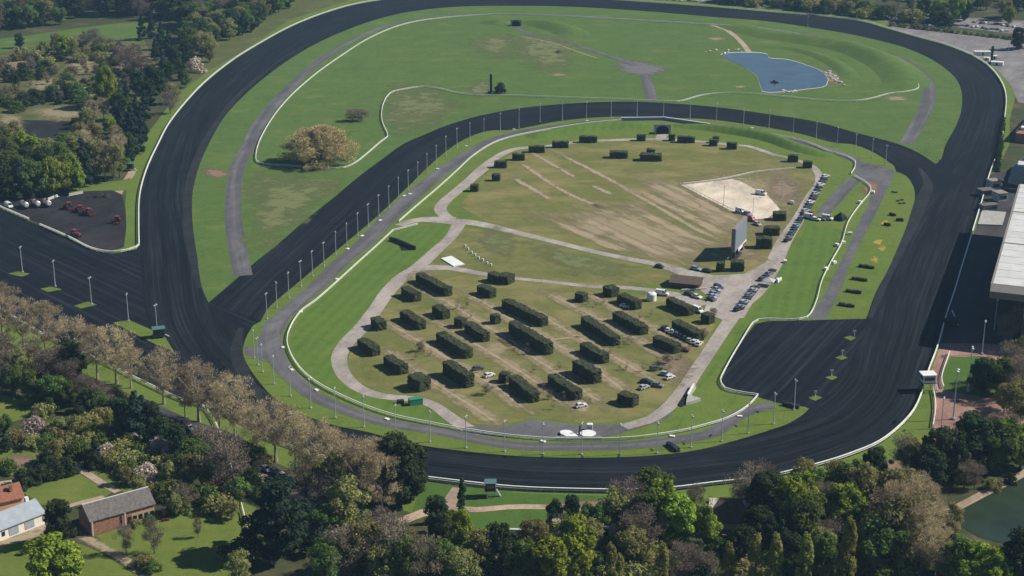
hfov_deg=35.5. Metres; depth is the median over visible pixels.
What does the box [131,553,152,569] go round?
green shrub
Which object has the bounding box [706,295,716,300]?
parked car
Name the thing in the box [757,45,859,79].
grass bank
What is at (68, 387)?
leafy tree
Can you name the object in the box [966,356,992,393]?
evergreen tree
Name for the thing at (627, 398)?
clipped hedge
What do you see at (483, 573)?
round bush
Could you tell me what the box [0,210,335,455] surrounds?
start chute
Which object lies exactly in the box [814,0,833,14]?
round bush
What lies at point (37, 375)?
round bush
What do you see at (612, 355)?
worn strip
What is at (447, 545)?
leafy tree
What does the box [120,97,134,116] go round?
leafy tree
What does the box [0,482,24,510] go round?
orange house
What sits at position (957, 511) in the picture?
budding tree
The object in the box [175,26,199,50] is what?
leafy tree
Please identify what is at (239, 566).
budding tree
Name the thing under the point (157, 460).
green shrub
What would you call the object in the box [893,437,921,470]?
budding tree
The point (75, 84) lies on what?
green shrub
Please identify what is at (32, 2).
leafy tree
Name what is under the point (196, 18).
evergreen tree
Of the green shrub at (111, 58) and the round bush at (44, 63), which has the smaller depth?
the round bush at (44, 63)
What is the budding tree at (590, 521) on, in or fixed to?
on the ground at (294, 562)
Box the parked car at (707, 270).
[701,268,712,272]
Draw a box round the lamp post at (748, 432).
[747,402,750,433]
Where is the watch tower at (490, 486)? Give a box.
[484,479,500,497]
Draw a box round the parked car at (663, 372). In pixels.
[659,370,671,374]
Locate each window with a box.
[486,485,493,488]
[925,377,934,380]
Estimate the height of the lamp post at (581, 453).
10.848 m
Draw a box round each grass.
[0,0,1014,532]
[180,0,347,90]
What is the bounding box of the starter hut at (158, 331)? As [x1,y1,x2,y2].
[151,325,168,338]
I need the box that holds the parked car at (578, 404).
[574,402,587,407]
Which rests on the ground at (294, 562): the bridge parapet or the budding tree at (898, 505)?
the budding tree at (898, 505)
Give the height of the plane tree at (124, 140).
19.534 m
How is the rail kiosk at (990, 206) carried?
on the terrace
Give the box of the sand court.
[682,179,779,218]
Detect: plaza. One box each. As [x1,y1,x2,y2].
[671,257,779,320]
[932,343,1023,439]
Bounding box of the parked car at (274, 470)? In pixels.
[269,466,280,474]
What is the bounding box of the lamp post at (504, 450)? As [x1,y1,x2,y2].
[503,420,505,451]
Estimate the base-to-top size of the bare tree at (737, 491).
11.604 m
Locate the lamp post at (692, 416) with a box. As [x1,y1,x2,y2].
[689,414,693,447]
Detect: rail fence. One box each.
[0,205,28,218]
[10,314,253,556]
[39,223,139,252]
[138,0,1006,492]
[256,13,918,168]
[287,229,757,440]
[399,119,619,221]
[680,167,794,184]
[681,182,731,208]
[720,175,870,395]
[772,133,855,173]
[933,387,935,425]
[941,351,949,388]
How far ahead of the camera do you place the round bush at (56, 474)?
481.35 m
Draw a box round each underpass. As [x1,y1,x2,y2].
[389,237,415,250]
[678,383,700,406]
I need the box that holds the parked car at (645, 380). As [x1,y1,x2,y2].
[640,377,652,383]
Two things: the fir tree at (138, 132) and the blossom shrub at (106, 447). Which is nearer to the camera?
the blossom shrub at (106, 447)
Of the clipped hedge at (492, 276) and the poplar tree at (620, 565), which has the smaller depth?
the poplar tree at (620, 565)
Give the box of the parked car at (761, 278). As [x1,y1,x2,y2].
[758,276,766,280]
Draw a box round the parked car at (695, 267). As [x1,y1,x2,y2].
[690,265,701,270]
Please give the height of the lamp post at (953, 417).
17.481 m
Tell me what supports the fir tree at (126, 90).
on the rough land
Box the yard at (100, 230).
[0,190,125,250]
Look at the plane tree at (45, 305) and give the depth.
572.18 m
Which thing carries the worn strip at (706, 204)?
on the lawn at (507, 200)
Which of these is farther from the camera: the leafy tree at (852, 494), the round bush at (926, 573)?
the leafy tree at (852, 494)
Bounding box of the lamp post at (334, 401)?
[333,387,336,417]
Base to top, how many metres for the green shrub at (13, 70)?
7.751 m
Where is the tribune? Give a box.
[1014,122,1023,142]
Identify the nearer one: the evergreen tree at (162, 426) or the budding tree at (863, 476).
the budding tree at (863, 476)
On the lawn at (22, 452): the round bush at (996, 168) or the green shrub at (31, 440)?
the green shrub at (31, 440)
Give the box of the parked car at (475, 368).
[471,365,483,370]
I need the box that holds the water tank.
[647,291,656,301]
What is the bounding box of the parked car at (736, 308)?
[733,306,744,310]
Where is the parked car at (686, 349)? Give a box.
[681,346,690,351]
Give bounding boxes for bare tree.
[0,10,5,26]
[0,57,10,74]
[0,84,12,96]
[0,331,17,365]
[0,345,21,379]
[13,0,29,19]
[14,336,45,369]
[24,56,35,68]
[32,347,60,376]
[32,410,39,416]
[42,75,50,83]
[43,345,72,374]
[51,64,59,74]
[57,357,87,386]
[73,375,98,388]
[78,30,89,47]
[85,28,103,44]
[92,381,114,400]
[110,42,125,64]
[111,523,135,553]
[113,0,121,12]
[113,46,133,64]
[117,43,142,71]
[125,0,147,16]
[126,55,154,76]
[140,3,152,19]
[141,517,167,553]
[160,90,180,113]
[174,482,199,510]
[182,423,225,459]
[183,418,191,429]
[192,517,201,537]
[194,427,250,486]
[211,0,228,5]
[252,458,266,471]
[286,454,319,497]
[308,471,333,504]
[320,524,370,575]
[342,108,359,120]
[352,109,371,119]
[357,511,413,568]
[361,505,402,538]
[396,532,448,575]
[415,341,423,349]
[479,551,493,568]
[480,383,492,392]
[548,513,570,534]
[601,544,622,553]
[608,474,648,516]
[618,502,668,544]
[662,353,673,362]
[663,538,701,575]
[676,570,690,575]
[685,549,720,575]
[686,480,712,514]
[700,328,709,337]
[709,307,717,314]
[721,461,769,497]
[727,483,752,508]
[742,457,783,492]
[776,0,785,8]
[811,480,839,526]
[817,516,843,550]
[888,431,919,470]
[890,4,898,14]
[922,556,933,570]
[954,456,979,487]
[964,461,987,489]
[982,0,991,9]
[986,340,1023,374]
[986,411,1002,419]
[993,409,1023,424]
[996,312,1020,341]
[1000,354,1023,386]
[1001,306,1023,339]
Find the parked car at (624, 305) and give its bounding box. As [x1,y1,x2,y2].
[619,303,629,307]
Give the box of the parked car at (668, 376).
[664,374,675,379]
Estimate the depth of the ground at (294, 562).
531.98 m
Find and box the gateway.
[507,518,615,538]
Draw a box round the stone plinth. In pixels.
[560,430,577,435]
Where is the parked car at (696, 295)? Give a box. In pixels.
[692,293,702,298]
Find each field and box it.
[0,395,33,420]
[192,6,961,301]
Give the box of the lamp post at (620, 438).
[619,423,621,454]
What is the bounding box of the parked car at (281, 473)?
[277,471,286,478]
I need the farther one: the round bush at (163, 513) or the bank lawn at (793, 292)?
the bank lawn at (793, 292)
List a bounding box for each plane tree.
[0,281,25,331]
[0,294,40,346]
[19,300,65,357]
[43,314,91,349]
[75,127,97,141]
[75,324,112,379]
[85,99,101,115]
[85,323,135,384]
[93,141,113,180]
[94,97,110,119]
[106,124,122,141]
[110,133,127,160]
[112,345,145,387]
[133,343,180,404]
[167,374,197,417]
[170,355,230,421]
[195,381,238,427]
[203,370,256,440]
[238,406,276,444]
[241,395,299,461]
[273,410,312,469]
[284,416,340,473]
[309,426,350,473]
[330,433,368,500]
[337,435,393,512]
[356,435,388,500]
[358,451,403,505]
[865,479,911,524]
[884,470,939,524]
[899,503,952,573]
[915,523,956,575]
[918,482,948,528]
[926,499,960,539]
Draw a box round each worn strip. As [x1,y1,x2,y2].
[0,530,43,545]
[76,532,149,575]
[384,350,503,424]
[387,322,532,413]
[387,322,534,413]
[387,350,498,423]
[421,288,609,409]
[424,316,573,409]
[428,316,572,406]
[430,291,599,400]
[462,292,634,392]
[467,294,624,390]
[483,337,573,351]
[514,179,551,198]
[519,302,656,380]
[521,36,595,57]
[521,164,603,208]
[523,302,662,382]
[531,153,574,176]
[542,291,678,361]
[543,291,672,359]
[553,151,724,241]
[556,222,627,250]
[583,218,667,257]
[588,293,689,348]
[590,293,682,345]
[592,186,611,193]
[610,216,695,254]
[624,203,683,229]
[629,189,726,234]
[641,213,715,245]
[649,184,731,225]
[663,183,739,221]
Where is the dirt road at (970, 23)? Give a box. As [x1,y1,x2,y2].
[696,0,1023,34]
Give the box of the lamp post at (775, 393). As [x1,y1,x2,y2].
[772,392,776,424]
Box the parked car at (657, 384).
[651,381,663,387]
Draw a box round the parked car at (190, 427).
[184,424,195,431]
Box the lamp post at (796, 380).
[792,379,797,410]
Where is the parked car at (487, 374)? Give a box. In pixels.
[483,372,494,377]
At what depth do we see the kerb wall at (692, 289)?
646.96 m
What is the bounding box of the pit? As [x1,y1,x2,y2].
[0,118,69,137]
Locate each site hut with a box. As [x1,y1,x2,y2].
[973,50,990,55]
[991,60,1003,65]
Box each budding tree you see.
[0,124,14,149]
[4,346,34,368]
[6,120,22,133]
[32,137,54,152]
[39,0,53,20]
[47,438,64,458]
[50,32,60,45]
[50,416,69,430]
[61,133,83,159]
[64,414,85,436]
[65,38,80,55]
[70,122,87,140]
[76,0,92,12]
[78,106,98,124]
[82,139,110,178]
[85,122,104,142]
[99,142,124,180]
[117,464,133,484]
[127,472,146,489]
[156,460,179,483]
[162,81,182,101]
[165,491,189,515]
[177,453,200,484]
[182,11,206,22]
[190,30,213,57]
[193,31,219,48]
[194,6,206,16]
[202,43,214,61]
[203,16,213,22]
[205,22,221,39]
[208,9,226,34]
[220,17,237,39]
[223,500,239,519]
[223,547,251,575]
[234,6,245,12]
[249,0,271,16]
[308,447,364,497]
[322,473,371,528]
[342,518,384,567]
[366,541,401,575]
[406,528,424,556]
[441,546,481,575]
[464,527,498,566]
[513,518,548,547]
[580,517,604,540]
[598,483,637,534]
[614,523,655,563]
[615,514,649,547]
[769,0,777,7]
[787,2,794,8]
[789,456,822,474]
[809,526,836,553]
[824,459,847,481]
[841,461,888,513]
[843,1,855,15]
[852,517,888,561]
[868,491,932,562]
[870,467,925,512]
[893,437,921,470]
[905,0,916,8]
[943,500,964,532]
[990,383,1011,411]
[997,0,1014,16]
[998,376,1023,419]
[1010,335,1023,373]
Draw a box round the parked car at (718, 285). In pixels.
[713,283,723,288]
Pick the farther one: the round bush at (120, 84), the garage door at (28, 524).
the round bush at (120, 84)
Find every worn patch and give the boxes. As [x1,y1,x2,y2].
[0,56,34,80]
[0,113,22,126]
[5,456,32,466]
[30,76,81,90]
[32,105,81,120]
[67,58,98,74]
[106,42,150,75]
[203,169,231,176]
[241,168,340,242]
[380,86,454,134]
[406,271,432,284]
[471,81,492,94]
[473,339,514,356]
[475,34,516,58]
[480,227,513,254]
[515,35,576,70]
[534,202,730,266]
[534,245,619,274]
[548,73,565,75]
[561,500,625,508]
[572,400,589,412]
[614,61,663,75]
[630,173,757,231]
[649,338,694,384]
[677,165,806,231]
[695,520,732,535]
[708,37,725,40]
[725,239,769,260]
[769,175,799,202]
[820,69,839,82]
[863,181,879,193]
[873,239,882,244]
[885,96,904,100]
[886,459,901,471]
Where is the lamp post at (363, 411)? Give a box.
[362,395,364,427]
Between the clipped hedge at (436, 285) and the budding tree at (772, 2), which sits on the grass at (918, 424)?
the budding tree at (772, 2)
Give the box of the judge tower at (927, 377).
[918,370,937,390]
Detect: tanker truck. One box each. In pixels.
[19,200,28,208]
[30,199,40,207]
[41,198,50,207]
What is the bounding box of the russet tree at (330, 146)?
[276,123,360,169]
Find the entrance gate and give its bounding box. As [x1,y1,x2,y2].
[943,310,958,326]
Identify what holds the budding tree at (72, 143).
on the ground at (294, 562)
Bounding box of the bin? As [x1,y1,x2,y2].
[397,399,403,403]
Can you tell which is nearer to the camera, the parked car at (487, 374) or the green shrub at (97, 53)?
the parked car at (487, 374)
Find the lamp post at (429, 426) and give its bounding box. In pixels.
[428,410,430,442]
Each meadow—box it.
[0,22,162,52]
[69,178,130,192]
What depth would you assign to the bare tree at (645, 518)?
432.59 m
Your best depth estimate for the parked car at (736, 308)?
622.80 m
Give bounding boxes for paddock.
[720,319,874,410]
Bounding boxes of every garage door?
[9,525,18,535]
[24,519,34,529]
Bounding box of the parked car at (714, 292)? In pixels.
[709,290,719,295]
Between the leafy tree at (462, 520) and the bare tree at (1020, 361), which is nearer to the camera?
the leafy tree at (462, 520)
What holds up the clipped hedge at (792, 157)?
on the infield
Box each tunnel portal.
[511,19,520,25]
[654,124,670,133]
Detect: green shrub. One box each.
[0,93,13,106]
[0,457,18,475]
[6,51,26,61]
[7,66,17,73]
[7,100,25,112]
[8,428,28,448]
[9,84,20,93]
[11,46,29,57]
[17,432,42,451]
[18,393,41,408]
[21,69,37,80]
[23,49,44,59]
[25,383,50,402]
[29,402,56,419]
[36,55,58,65]
[38,432,57,449]
[43,425,69,440]
[44,83,59,89]
[45,66,56,74]
[46,418,74,431]
[55,400,68,404]
[56,433,74,450]
[58,72,76,81]
[64,65,78,73]
[64,391,81,406]
[64,437,90,460]
[68,53,88,63]
[68,81,85,90]
[69,88,91,103]
[71,430,99,443]
[77,446,90,461]
[78,411,102,427]
[81,51,92,58]
[85,82,95,93]
[90,41,106,52]
[90,51,107,60]
[90,406,113,421]
[92,37,107,45]
[94,62,111,71]
[94,425,118,446]
[96,420,117,435]
[97,449,125,469]
[98,54,109,62]
[103,418,112,431]
[105,55,120,65]
[106,42,115,50]
[106,388,126,400]
[107,454,131,474]
[108,438,133,452]
[109,417,122,436]
[111,67,122,76]
[112,448,145,465]
[114,87,125,93]
[116,432,142,448]
[116,458,141,480]
[120,67,137,75]
[124,441,148,457]
[128,519,142,528]
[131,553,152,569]
[140,558,162,574]
[142,446,159,458]
[142,514,154,523]
[144,481,158,501]
[147,453,175,475]
[150,481,172,501]
[159,446,174,456]
[162,462,188,481]
[164,478,191,499]
[185,485,202,507]
[188,428,213,441]
[191,483,219,507]
[200,490,237,517]
[204,470,231,491]
[223,475,256,495]
[233,438,252,459]
[237,465,263,484]
[239,442,259,458]
[245,443,268,461]
[256,451,273,465]
[345,561,366,575]
[442,566,467,575]
[508,530,521,553]
[582,570,598,575]
[591,536,602,551]
[598,535,619,551]
[598,560,629,575]
[615,540,641,554]
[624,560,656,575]
[637,539,671,567]
[650,556,666,573]
[657,551,681,574]
[687,540,705,550]
[697,550,727,572]
[711,0,730,3]
[715,558,772,575]
[716,568,726,575]
[735,545,748,564]
[746,0,763,7]
[753,555,771,571]
[760,0,770,5]
[762,550,792,570]
[797,0,819,13]
[819,0,844,12]
[851,7,872,19]
[854,557,873,575]
[855,0,876,15]
[868,566,897,575]
[872,2,895,19]
[892,9,909,21]
[899,7,925,23]
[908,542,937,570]
[915,24,923,29]
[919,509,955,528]
[982,477,1003,492]
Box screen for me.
[729,216,746,259]
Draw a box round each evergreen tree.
[0,5,9,28]
[0,165,16,199]
[0,435,12,451]
[3,1,17,25]
[8,72,20,84]
[12,145,32,166]
[14,33,24,46]
[16,62,28,77]
[29,149,53,161]
[31,1,48,25]
[42,498,77,540]
[48,0,58,19]
[56,0,66,15]
[57,338,78,370]
[62,0,85,17]
[63,342,88,375]
[68,117,80,130]
[79,387,93,411]
[93,0,113,16]
[108,92,127,116]
[110,396,129,435]
[116,131,139,160]
[119,0,135,15]
[129,70,146,95]
[140,79,157,103]
[141,400,159,430]
[143,64,159,80]
[146,0,159,13]
[150,69,167,94]
[151,416,173,441]
[159,60,176,82]
[165,44,181,64]
[167,422,187,456]
[173,60,186,77]
[177,0,186,6]
[178,39,194,63]
[180,22,204,36]
[191,17,207,25]
[194,20,206,30]
[200,10,210,17]
[202,25,220,41]
[212,4,223,10]
[223,0,238,8]
[225,7,240,23]
[227,15,241,36]
[245,9,261,31]
[265,0,277,15]
[284,0,294,7]
[368,430,426,507]
[392,452,428,496]
[423,494,448,537]
[485,521,514,565]
[545,498,563,530]
[563,494,580,516]
[727,523,757,564]
[737,505,778,545]
[742,470,782,520]
[777,530,802,570]
[862,445,893,477]
[909,442,948,484]
[918,425,961,477]
[923,0,931,14]
[942,428,971,480]
[955,410,994,468]
[959,0,973,20]
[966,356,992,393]
[980,357,996,389]
[1001,0,1021,13]
[1001,525,1023,575]
[1011,27,1023,49]
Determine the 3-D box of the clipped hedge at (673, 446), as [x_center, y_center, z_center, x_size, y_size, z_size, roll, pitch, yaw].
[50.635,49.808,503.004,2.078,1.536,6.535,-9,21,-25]
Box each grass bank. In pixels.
[478,20,510,25]
[521,19,591,35]
[524,121,651,138]
[672,124,835,157]
[716,23,929,91]
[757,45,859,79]
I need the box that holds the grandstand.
[989,184,1023,338]
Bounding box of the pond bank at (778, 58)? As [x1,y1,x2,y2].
[722,52,827,92]
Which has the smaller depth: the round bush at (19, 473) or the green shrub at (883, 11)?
the round bush at (19, 473)
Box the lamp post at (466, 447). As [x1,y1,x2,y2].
[464,415,467,448]
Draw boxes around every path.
[0,480,45,535]
[9,433,120,492]
[59,461,85,466]
[67,495,104,506]
[115,170,135,193]
[394,487,458,524]
[449,501,619,511]
[711,25,750,51]
[947,469,1023,509]
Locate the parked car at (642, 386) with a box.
[638,384,649,389]
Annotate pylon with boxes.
[488,74,493,93]
[988,46,993,63]
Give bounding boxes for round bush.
[2,74,12,82]
[3,64,11,75]
[12,468,32,491]
[14,92,34,106]
[22,466,43,486]
[27,54,40,66]
[27,88,45,104]
[32,464,51,485]
[34,68,43,79]
[35,370,42,382]
[36,445,57,465]
[38,60,53,68]
[41,85,59,101]
[42,459,66,480]
[44,397,58,415]
[53,50,68,61]
[54,96,63,104]
[55,79,69,88]
[55,456,80,477]
[58,83,74,100]
[70,405,88,418]
[79,78,87,86]
[83,450,105,470]
[90,97,100,107]
[93,46,103,53]
[102,399,112,414]
[115,82,123,89]
[117,394,129,411]
[136,456,151,475]
[159,508,169,520]
[166,491,191,515]
[220,486,244,508]
[413,564,436,575]
[469,567,489,575]
[484,562,505,575]
[494,82,505,93]
[588,550,607,574]
[624,550,649,565]
[682,551,699,563]
[682,563,715,575]
[686,543,704,555]
[704,543,715,551]
[725,0,745,5]
[772,558,795,575]
[790,0,803,10]
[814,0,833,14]
[837,543,854,556]
[840,1,853,13]
[885,557,903,575]
[914,570,933,575]
[925,10,938,24]
[932,10,954,26]
[992,165,999,171]
[993,160,1000,168]
[1003,472,1017,485]
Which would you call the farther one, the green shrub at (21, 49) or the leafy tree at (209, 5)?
the leafy tree at (209, 5)
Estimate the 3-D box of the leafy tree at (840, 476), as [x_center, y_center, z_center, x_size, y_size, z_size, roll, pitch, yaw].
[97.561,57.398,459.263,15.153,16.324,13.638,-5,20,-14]
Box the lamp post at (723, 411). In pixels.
[720,409,724,441]
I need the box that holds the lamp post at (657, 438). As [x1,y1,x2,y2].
[656,421,658,453]
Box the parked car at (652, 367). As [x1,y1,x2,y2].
[649,365,662,370]
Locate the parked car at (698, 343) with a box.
[695,341,702,345]
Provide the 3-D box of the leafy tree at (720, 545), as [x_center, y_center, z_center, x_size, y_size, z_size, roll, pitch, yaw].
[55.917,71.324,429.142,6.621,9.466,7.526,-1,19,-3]
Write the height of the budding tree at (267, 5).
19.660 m
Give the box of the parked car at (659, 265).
[654,263,664,267]
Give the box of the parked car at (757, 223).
[753,220,761,225]
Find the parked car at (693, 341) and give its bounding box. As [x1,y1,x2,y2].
[690,339,698,343]
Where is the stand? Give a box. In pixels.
[1008,157,1023,184]
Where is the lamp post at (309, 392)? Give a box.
[308,377,311,407]
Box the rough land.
[0,34,157,133]
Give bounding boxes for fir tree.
[11,157,35,199]
[75,138,96,185]
[84,142,101,182]
[89,436,101,455]
[114,105,124,135]
[121,390,147,436]
[122,81,132,105]
[122,105,138,142]
[125,118,141,161]
[131,96,142,116]
[132,116,145,153]
[134,395,148,429]
[136,15,146,40]
[136,111,147,143]
[137,105,149,134]
[140,91,151,119]
[146,15,156,37]
[151,38,160,60]
[156,22,165,49]
[159,50,166,66]
[163,30,172,56]
[769,519,788,551]
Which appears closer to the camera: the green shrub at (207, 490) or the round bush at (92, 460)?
the green shrub at (207, 490)
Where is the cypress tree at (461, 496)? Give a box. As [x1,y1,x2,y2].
[456,478,468,512]
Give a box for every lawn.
[0,444,38,477]
[0,537,134,575]
[22,473,110,504]
[87,461,167,491]
[97,491,257,575]
[256,482,261,498]
[290,224,452,426]
[348,228,715,424]
[412,482,511,530]
[459,141,814,273]
[512,493,603,527]
[676,224,843,429]
[941,356,1003,398]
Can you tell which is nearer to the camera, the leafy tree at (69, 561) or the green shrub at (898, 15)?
the leafy tree at (69, 561)
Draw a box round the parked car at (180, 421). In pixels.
[175,419,184,426]
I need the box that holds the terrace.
[942,171,1019,343]
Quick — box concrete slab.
[441,256,464,266]
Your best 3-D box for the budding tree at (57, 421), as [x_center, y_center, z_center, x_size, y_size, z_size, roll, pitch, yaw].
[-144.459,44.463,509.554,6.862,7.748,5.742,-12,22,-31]
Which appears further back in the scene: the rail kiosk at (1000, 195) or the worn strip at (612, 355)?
the rail kiosk at (1000, 195)
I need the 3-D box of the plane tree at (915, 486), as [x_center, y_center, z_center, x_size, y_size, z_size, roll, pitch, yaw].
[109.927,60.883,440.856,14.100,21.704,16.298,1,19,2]
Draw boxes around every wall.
[48,191,82,199]
[555,436,600,438]
[681,287,705,290]
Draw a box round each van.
[4,201,12,207]
[655,288,668,295]
[693,304,703,312]
[735,206,744,213]
[746,214,756,221]
[755,189,766,195]
[803,212,815,217]
[821,213,833,219]
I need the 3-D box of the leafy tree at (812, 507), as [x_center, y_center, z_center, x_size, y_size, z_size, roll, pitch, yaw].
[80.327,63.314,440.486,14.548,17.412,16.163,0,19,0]
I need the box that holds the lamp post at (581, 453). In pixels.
[580,422,582,454]
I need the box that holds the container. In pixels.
[408,396,422,405]
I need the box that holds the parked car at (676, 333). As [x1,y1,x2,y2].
[673,330,680,335]
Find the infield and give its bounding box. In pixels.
[243,117,914,457]
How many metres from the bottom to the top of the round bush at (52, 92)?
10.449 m
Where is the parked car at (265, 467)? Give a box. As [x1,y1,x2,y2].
[261,464,270,472]
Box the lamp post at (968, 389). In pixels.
[966,346,973,391]
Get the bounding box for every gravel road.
[135,396,391,534]
[215,450,364,542]
[331,223,479,434]
[395,217,455,225]
[415,265,705,305]
[434,161,493,222]
[454,219,687,273]
[461,413,671,438]
[471,138,726,173]
[622,154,824,428]
[655,134,667,139]
[738,144,774,155]
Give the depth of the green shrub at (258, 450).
494.09 m
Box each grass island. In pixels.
[8,271,28,276]
[41,287,60,291]
[74,302,96,307]
[113,320,172,349]
[808,395,821,400]
[826,375,836,379]
[835,355,847,359]
[844,336,855,339]
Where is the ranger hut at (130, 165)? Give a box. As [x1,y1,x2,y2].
[126,162,136,170]
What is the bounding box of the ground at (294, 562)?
[0,0,1023,575]
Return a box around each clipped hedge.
[357,337,380,356]
[370,315,386,330]
[383,354,408,374]
[399,309,425,329]
[401,285,421,301]
[407,372,430,392]
[415,272,452,296]
[432,304,449,319]
[436,331,472,358]
[442,359,474,387]
[454,316,466,328]
[464,321,489,341]
[470,183,478,191]
[477,284,495,298]
[487,271,500,283]
[490,313,500,324]
[492,173,500,180]
[494,160,506,167]
[498,272,514,284]
[498,371,510,383]
[501,298,547,326]
[508,320,553,354]
[509,374,539,402]
[512,152,524,160]
[528,145,544,152]
[547,373,582,400]
[552,140,568,147]
[572,359,601,383]
[574,291,587,302]
[579,135,597,142]
[580,341,609,363]
[581,315,620,345]
[602,284,619,297]
[609,150,627,158]
[612,310,634,327]
[616,390,638,407]
[617,292,641,309]
[628,318,648,334]
[636,133,645,140]
[640,152,661,161]
[646,147,655,152]
[652,335,680,353]
[666,297,694,315]
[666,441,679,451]
[668,134,675,140]
[672,319,703,340]
[677,135,694,142]
[701,311,714,324]
[709,138,717,145]
[716,261,724,271]
[726,141,736,149]
[730,259,744,271]
[756,235,772,248]
[763,225,779,235]
[773,211,786,220]
[782,401,799,408]
[787,154,798,161]
[803,160,812,167]
[838,302,854,307]
[845,289,861,293]
[851,276,867,281]
[858,264,874,268]
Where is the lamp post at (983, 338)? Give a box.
[981,320,986,354]
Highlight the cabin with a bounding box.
[668,274,704,288]
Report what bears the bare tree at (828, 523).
on the ground at (294, 562)
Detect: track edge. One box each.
[183,40,314,287]
[230,328,283,417]
[868,168,932,317]
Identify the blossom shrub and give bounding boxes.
[22,415,45,435]
[99,442,113,463]
[132,432,142,442]
[133,461,157,483]
[147,435,170,460]
[186,56,207,72]
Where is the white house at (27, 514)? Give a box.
[0,496,44,540]
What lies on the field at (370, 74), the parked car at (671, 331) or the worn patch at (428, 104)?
the worn patch at (428, 104)
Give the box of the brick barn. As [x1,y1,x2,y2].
[76,486,155,535]
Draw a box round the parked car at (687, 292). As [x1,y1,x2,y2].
[684,290,693,295]
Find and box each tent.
[761,278,775,285]
[834,212,846,221]
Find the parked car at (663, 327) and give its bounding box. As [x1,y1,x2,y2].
[660,325,668,329]
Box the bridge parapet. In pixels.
[621,117,709,123]
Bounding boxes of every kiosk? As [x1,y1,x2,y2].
[586,423,592,429]
[977,187,995,196]
[978,202,998,210]
[986,178,1001,189]
[991,189,1007,201]
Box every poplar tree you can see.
[605,541,617,575]
[615,552,624,575]
[654,541,669,575]
[719,541,736,575]
[747,532,764,575]
[764,532,783,575]
[794,532,814,575]
[833,543,844,575]
[838,514,857,575]
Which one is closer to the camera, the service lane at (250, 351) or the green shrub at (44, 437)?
the green shrub at (44, 437)
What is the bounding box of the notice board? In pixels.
[57,187,68,197]
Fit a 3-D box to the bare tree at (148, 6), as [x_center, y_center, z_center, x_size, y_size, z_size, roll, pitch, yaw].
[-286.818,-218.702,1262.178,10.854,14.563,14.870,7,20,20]
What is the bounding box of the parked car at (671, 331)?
[668,329,676,333]
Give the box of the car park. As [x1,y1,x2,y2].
[888,24,1023,102]
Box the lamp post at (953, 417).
[951,368,959,419]
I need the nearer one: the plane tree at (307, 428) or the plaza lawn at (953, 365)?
the plane tree at (307, 428)
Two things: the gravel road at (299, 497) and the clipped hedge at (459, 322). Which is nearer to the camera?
the gravel road at (299, 497)
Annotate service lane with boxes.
[224,13,935,275]
[244,317,290,362]
[264,119,860,450]
[515,28,637,65]
[640,74,656,100]
[809,160,894,319]
[815,177,862,213]
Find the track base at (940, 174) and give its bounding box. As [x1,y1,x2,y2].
[894,156,955,196]
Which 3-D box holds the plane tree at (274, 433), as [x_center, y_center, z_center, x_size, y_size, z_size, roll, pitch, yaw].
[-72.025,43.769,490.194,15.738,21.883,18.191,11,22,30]
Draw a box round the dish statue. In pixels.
[577,425,595,435]
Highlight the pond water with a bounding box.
[721,52,827,91]
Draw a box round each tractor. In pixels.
[63,201,74,210]
[67,229,81,237]
[74,204,84,212]
[82,207,95,216]
[113,215,120,224]
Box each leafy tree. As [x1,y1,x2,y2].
[0,136,18,151]
[0,149,23,175]
[0,364,28,393]
[0,413,13,435]
[3,8,18,27]
[10,4,38,28]
[11,157,45,194]
[12,130,28,153]
[15,369,36,393]
[23,531,84,575]
[24,134,43,155]
[25,0,37,24]
[25,161,52,196]
[34,374,69,401]
[35,156,62,194]
[36,41,48,54]
[36,141,72,155]
[49,7,66,24]
[52,153,70,181]
[53,34,72,51]
[54,132,78,145]
[57,160,75,188]
[59,380,80,406]
[62,152,81,188]
[72,163,85,189]
[80,422,97,434]
[86,390,109,410]
[92,77,102,105]
[95,65,117,105]
[101,117,116,134]
[112,144,130,177]
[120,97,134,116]
[144,423,163,442]
[151,0,172,18]
[171,1,194,21]
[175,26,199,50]
[175,436,211,471]
[176,21,192,39]
[178,71,191,87]
[181,3,209,20]
[191,456,218,484]
[199,2,214,10]
[203,28,212,35]
[211,11,225,34]
[233,9,254,34]
[235,2,250,11]
[247,2,268,23]
[277,0,288,11]
[299,501,338,538]
[306,536,350,575]
[381,531,428,575]
[422,537,459,575]
[433,509,455,538]
[448,507,473,548]
[503,538,540,575]
[530,533,577,575]
[549,512,597,575]
[580,501,612,525]
[625,486,672,534]
[632,464,675,495]
[648,478,686,523]
[657,492,699,547]
[694,503,723,547]
[709,537,728,564]
[773,471,819,530]
[776,486,827,535]
[801,470,826,506]
[804,468,834,500]
[806,531,845,575]
[824,481,870,534]
[828,458,882,504]
[836,502,870,542]
[857,515,912,574]
[916,3,928,21]
[928,0,947,14]
[935,532,973,575]
[944,539,985,575]
[948,0,966,21]
[970,543,1013,575]
[976,0,984,8]
[977,422,1008,473]
[978,355,1019,393]
[988,417,1023,472]
[1003,7,1016,23]
[1010,423,1023,468]
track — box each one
[139,0,1005,492]
[209,102,934,320]
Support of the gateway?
on the ground at (294, 562)
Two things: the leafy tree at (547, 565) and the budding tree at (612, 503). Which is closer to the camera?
the leafy tree at (547, 565)
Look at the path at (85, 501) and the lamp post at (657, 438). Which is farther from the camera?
the lamp post at (657, 438)
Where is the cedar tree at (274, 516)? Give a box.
[216,474,324,559]
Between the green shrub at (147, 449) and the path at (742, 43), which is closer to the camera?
the green shrub at (147, 449)
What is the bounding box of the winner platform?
[978,210,1005,225]

